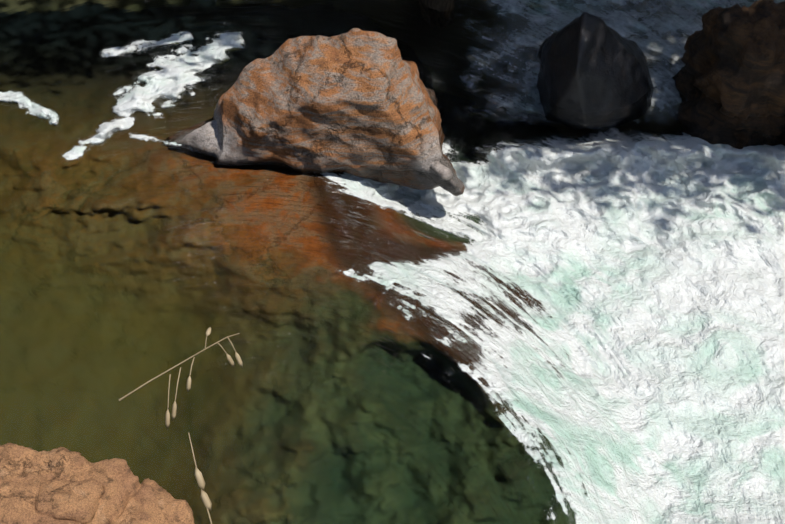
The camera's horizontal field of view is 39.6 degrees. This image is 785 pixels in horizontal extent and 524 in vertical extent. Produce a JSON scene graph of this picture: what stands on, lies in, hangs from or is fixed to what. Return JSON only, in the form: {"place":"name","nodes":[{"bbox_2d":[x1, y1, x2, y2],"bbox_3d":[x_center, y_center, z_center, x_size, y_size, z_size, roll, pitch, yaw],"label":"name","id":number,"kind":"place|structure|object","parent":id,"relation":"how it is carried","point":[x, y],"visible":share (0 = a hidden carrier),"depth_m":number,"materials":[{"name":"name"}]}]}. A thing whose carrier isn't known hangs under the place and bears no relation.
{"place":"outdoors","nodes":[
{"label":"outdoors","id":0,"kind":"place"},
{"bbox_2d":[0,0,784,523],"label":"river water","id":1,"kind":"structure","parent":0,"point":[540,320],"depth_m":12.17,"materials":[{"name":"liquid"}]},
{"bbox_2d":[537,12,653,129],"bbox_3d":[2.974,-3.228,15.352,1.907,1.997,3.212,-1,42,-1],"label":"dark boulder","id":2,"kind":"object","parent":1,"relation":"in","point":[594,72],"visible":0.98,"depth_m":14.30,"materials":[{"name":"grey stone"}]},
{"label":"riverbed rock","id":3,"kind":"structure","parent":0,"visible":0},
{"bbox_2d":[0,443,194,523],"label":"rock","id":4,"kind":"object","parent":3,"relation":"on","point":[61,485],"visible":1,"depth_m":8.56,"materials":[{"name":"brown stone"}]},
{"bbox_2d":[177,28,464,195],"bbox_3d":[-1.013,-2.228,13.583,3.730,2.010,2.810,-1,42,-1],"label":"rock","id":5,"kind":"object","parent":3,"relation":"on","point":[358,102],"visible":0.94,"depth_m":12.79,"materials":[{"name":"brown stone"}]},
{"bbox_2d":[672,0,784,148],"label":"rock","id":6,"kind":"object","parent":3,"relation":"on","point":[729,77],"visible":0.98,"depth_m":14.45,"materials":[{"name":"brown stone"}]},
{"bbox_3d":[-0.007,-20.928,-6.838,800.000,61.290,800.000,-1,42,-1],"label":"valley ground","id":7,"kind":"structure","parent":0,"visible":0},
{"bbox_2d":[119,327,242,523],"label":"dry grass stalks","id":8,"kind":"object","parent":7,"relation":"on","point":[201,485],"visible":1,"depth_m":1.17,"materials":[{"name":"beige plant"}]},
{"bbox_2d":[421,0,453,11],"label":"rock","id":9,"kind":"object","parent":7,"relation":"on","point":[442,5],"depth_m":16.79,"materials":[{"name":"brown stone"}]}
]}

